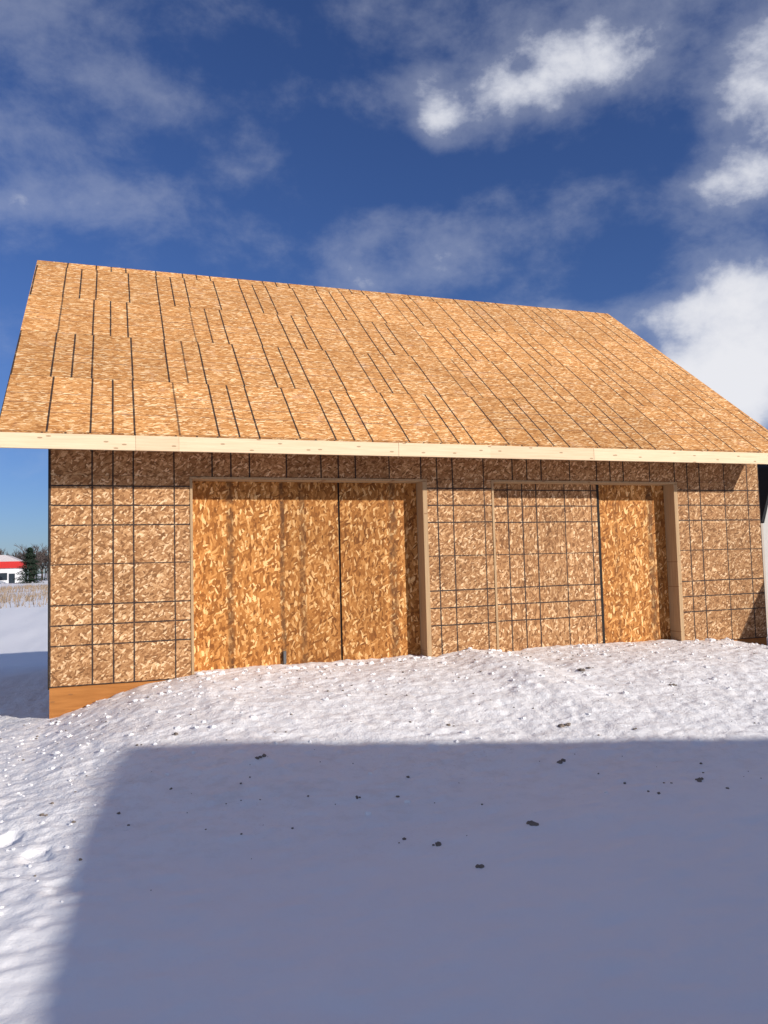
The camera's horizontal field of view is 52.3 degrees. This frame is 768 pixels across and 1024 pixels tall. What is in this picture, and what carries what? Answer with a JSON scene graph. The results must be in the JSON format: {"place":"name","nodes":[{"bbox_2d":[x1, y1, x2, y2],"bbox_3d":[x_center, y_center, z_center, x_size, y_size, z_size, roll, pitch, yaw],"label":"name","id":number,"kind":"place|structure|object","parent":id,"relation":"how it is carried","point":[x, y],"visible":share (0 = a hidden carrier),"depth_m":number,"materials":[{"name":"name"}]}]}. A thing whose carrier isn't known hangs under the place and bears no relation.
{"place":"outdoors","nodes":[
{"label":"outdoors","id":0,"kind":"place"},
{"bbox_2d":[283,651,285,663],"bbox_3d":[-1.115,1.633,8.774,0.030,0.140,0.038,0,-4,-19],"label":"door stop block","id":1,"kind":"structure","parent":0,"point":[284,657],"depth_m":8.76,"materials":[{"name":"grey metal"}]},
{"bbox_2d":[337,483,342,659],"bbox_3d":[-0.515,0.721,9.097,0.080,2.190,0.014,0,-4,-19],"label":"door gap","id":2,"kind":"object","parent":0,"point":[340,572],"depth_m":9.09,"materials":[{"name":"brown wood"}]},
{"bbox_2d":[0,574,767,1023],"bbox_3d":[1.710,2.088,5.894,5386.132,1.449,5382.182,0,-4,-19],"label":"snow ground","id":3,"kind":"structure","parent":0,"point":[630,900],"depth_m":4.34,"materials":[{"name":"white snow"}]},
{"bbox_2d":[0,568,24,583],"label":"walls","id":4,"kind":"structure","parent":3,"relation":"on","point":[8,571],"depth_m":199.77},
{"bbox_2d":[0,573,6,579],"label":"windows","id":5,"kind":"structure","parent":4,"relation":"attached to","point":[3,576],"depth_m":199.11,"materials":[{"name":"grey glass"}]},
{"bbox_2d":[0,555,22,561],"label":"roof","id":6,"kind":"structure","parent":4,"relation":"on","point":[5,558],"depth_m":199.65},
{"bbox_2d":[0,561,23,567],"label":"red fascia","id":7,"kind":"structure","parent":6,"relation":"attached to","point":[11,564],"depth_m":199.62,"materials":[{"name":"metal"}]},
{"bbox_2d":[9,574,14,582],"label":"door","id":8,"kind":"structure","parent":4,"relation":"attached to","point":[11,578],"depth_m":199.72,"materials":[{"name":"grey glass"}]},
{"bbox_2d":[0,583,47,608],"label":"dry grass","id":9,"kind":"structure","parent":3,"relation":"on","point":[13,595],"depth_m":81.45,"materials":[{"name":"plant"}]},
{"bbox_2d":[0,544,47,580],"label":"tree line","id":10,"kind":"object","parent":3,"relation":"on","point":[41,556],"visible":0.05,"depth_m":235.91,"materials":[{"name":"brown plant"}]},
{"bbox_2d":[14,547,46,583],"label":"spruce tree","id":11,"kind":"object","parent":3,"relation":"on","point":[28,563],"visible":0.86,"depth_m":189.69,"materials":[{"name":"green plant"}]},
{"bbox_2d":[49,475,191,687],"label":"wall front","id":12,"kind":"structure","parent":3,"relation":"on","point":[119,584],"depth_m":8.09,"materials":[{"name":"brown wood"}]},
{"bbox_2d":[190,479,193,674],"bbox_3d":[-2.086,0.759,8.448,0.027,2.210,0.268,0,-4,-19],"label":"jamb","id":13,"kind":"object","parent":3,"relation":"on","point":[192,592],"visible":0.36,"depth_m":8.32,"materials":[{"name":"brown wood"}]},
{"bbox_2d":[192,481,340,671],"bbox_3d":[-1.310,0.722,8.804,1.670,2.190,0.012,0,-4,-19],"label":"door panel sheathing","id":14,"kind":"object","parent":13,"relation":"attached to","point":[266,587],"depth_m":8.79,"materials":[{"name":"brown wood"}]},
{"bbox_2d":[0,640,761,890],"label":"dirt clods","id":15,"kind":"object","parent":3,"relation":"on","point":[533,823],"visible":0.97,"depth_m":6.10,"materials":[{"name":"brown soil"}]},
{"bbox_2d":[49,449,758,482],"bbox_3d":[0.888,-0.725,9.530,9.144,0.673,0.140,0,-4,-19],"label":"wall front header","id":16,"kind":"object","parent":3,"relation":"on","point":[123,463],"depth_m":9.10},
{"bbox_2d":[48,449,48,689],"bbox_3d":[-3.420,0.370,7.988,0.011,2.836,0.200,0,-4,-19],"label":"corner wrap edge","id":17,"kind":"object","parent":16,"relation":"attached to","point":[48,569],"visible":0.36,"depth_m":7.88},
{"bbox_2d":[190,477,426,482],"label":"head trim","id":18,"kind":"structure","parent":16,"relation":"attached to","point":[273,479],"depth_m":8.86,"materials":[{"name":"brown wood"}]},
{"bbox_2d":[416,482,431,656],"bbox_3d":[0.467,0.751,9.332,0.056,2.210,0.268,0,-4,-19],"label":"jamb","id":19,"kind":"object","parent":16,"relation":"attached to","point":[423,571],"visible":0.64,"depth_m":9.25,"materials":[{"name":"brown wood"}]},
{"bbox_2d":[339,483,420,659],"bbox_3d":[-0.044,0.718,9.245,0.963,2.190,0.012,0,-4,-19],"label":"door panel sheathing","id":20,"kind":"object","parent":19,"relation":"attached to","point":[379,574],"depth_m":9.24,"materials":[{"name":"brown wood"}]},
{"bbox_2d":[491,482,498,649],"bbox_3d":[1.313,0.748,9.625,0.026,2.210,0.268,0,-4,-19],"label":"jamb","id":21,"kind":"object","parent":16,"relation":"attached to","point":[495,569],"visible":0.21,"depth_m":9.50,"materials":[{"name":"brown wood"}]},
{"bbox_2d":[493,484,602,651],"bbox_3d":[2.058,0.708,9.918,1.570,2.190,0.012,0,-4,-19],"label":"door grid panel","id":22,"kind":"object","parent":16,"relation":"attached to","point":[547,568],"visible":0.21,"depth_m":9.92,"materials":[{"name":"brown wood"}]},
{"bbox_2d":[491,480,676,485],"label":"head trim","id":23,"kind":"structure","parent":16,"relation":"attached to","point":[579,482],"depth_m":10.02,"materials":[{"name":"brown wood"}]},
{"bbox_2d":[49,637,766,718],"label":"foundation skirt","id":24,"kind":"object","parent":3,"relation":"on","point":[63,700],"visible":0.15,"depth_m":7.92,"materials":[{"name":"brown wood"}]},
{"bbox_2d":[596,485,604,643],"bbox_3d":[2.814,0.708,10.213,0.048,2.190,0.045,0,-4,-19],"label":"door gap","id":25,"kind":"object","parent":3,"relation":"on","point":[600,563],"depth_m":10.19,"materials":[{"name":"black"}]},
{"bbox_2d":[663,484,684,640],"bbox_3d":[3.882,0.740,10.515,0.056,2.210,0.268,0,-4,-19],"label":"jamb","id":26,"kind":"object","parent":3,"relation":"on","point":[675,593],"visible":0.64,"depth_m":10.46,"materials":[{"name":"brown wood"}]},
{"bbox_2d":[598,485,670,642],"bbox_3d":[3.331,0.707,10.412,1.049,2.190,0.012,0,-4,-19],"label":"door panel sheathing","id":27,"kind":"object","parent":26,"relation":"attached to","point":[634,566],"depth_m":10.41,"materials":[{"name":"brown wood"}]},
{"bbox_2d":[677,482,766,640],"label":"wall front","id":28,"kind":"structure","parent":3,"relation":"on","point":[722,572],"depth_m":10.63,"materials":[{"name":"brown wood"}]},
{"bbox_2d":[757,464,767,627],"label":"gambrel shed","id":29,"kind":"structure","parent":3,"relation":"on","point":[763,481],"depth_m":14.71,"materials":[{"name":"white"}]},
{"bbox_2d":[0,0,767,573],"label":"sky","id":30,"kind":"structure","parent":0,"point":[610,157],"materials":[{"name":"blue"}]},
{"bbox_2d":[427,479,496,656],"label":"wall","id":31,"kind":"structure","parent":0,"point":[461,571],"depth_m":9.37,"materials":[{"name":"brown wood"}]},
{"bbox_3d":[-1.039,-1.908,14.550,9.605,3.153,4.007,0,-4,-19],"label":"roof back","id":32,"kind":"object","parent":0,"visible":0},
{"bbox_2d":[0,260,767,452],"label":"roof front","id":33,"kind":"structure","parent":32,"relation":"attached to","point":[104,350],"depth_m":10.06,"materials":[{"name":"brown wood"}]},
{"bbox_2d":[0,432,135,450],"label":"fascia board","id":34,"kind":"object","parent":33,"relation":"attached to","point":[28,440],"visible":1,"depth_m":7.42,"materials":[{"name":"brown wood"}]},
{"bbox_2d":[136,435,178,451],"bbox_3d":[-2.232,-0.674,7.700,0.408,0.148,0.039,0,-4,-19],"label":"fascia board","id":35,"kind":"object","parent":33,"relation":"attached to","point":[159,443],"visible":1,"depth_m":7.68,"materials":[{"name":"beige wood"}]},
{"bbox_2d":[179,437,398,455],"bbox_3d":[-0.942,-0.678,8.148,2.318,0.148,0.036,0,-4,-19],"label":"fascia board","id":36,"kind":"object","parent":33,"relation":"attached to","point":[246,445],"visible":1,"depth_m":8.10,"materials":[{"name":"brown wood"}]},
{"bbox_2d":[398,443,490,457],"bbox_3d":[0.679,-0.684,8.708,1.108,0.148,0.039,0,-4,-19],"label":"fascia board","id":37,"kind":"object","parent":33,"relation":"attached to","point":[441,450],"visible":1,"depth_m":8.68,"materials":[{"name":"brown wood"}]},
{"bbox_2d":[490,445,593,460],"bbox_3d":[1.850,-0.688,9.115,1.368,0.148,0.036,0,-4,-19],"label":"fascia board","id":38,"kind":"object","parent":33,"relation":"attached to","point":[534,452],"visible":1,"depth_m":9.09,"materials":[{"name":"brown wood"}]},
{"bbox_2d":[593,448,674,461],"bbox_3d":[3.050,-0.692,9.530,1.168,0.148,0.039,0,-4,-19],"label":"fascia board","id":39,"kind":"object","parent":33,"relation":"attached to","point":[633,455],"visible":1,"depth_m":9.51,"materials":[{"name":"beige wood"}]},
{"bbox_2d":[674,450,767,463],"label":"fascia board","id":40,"kind":"object","parent":33,"relation":"attached to","point":[681,456],"visible":1,"depth_m":9.94,"materials":[{"name":"brown wood"}]}
]}

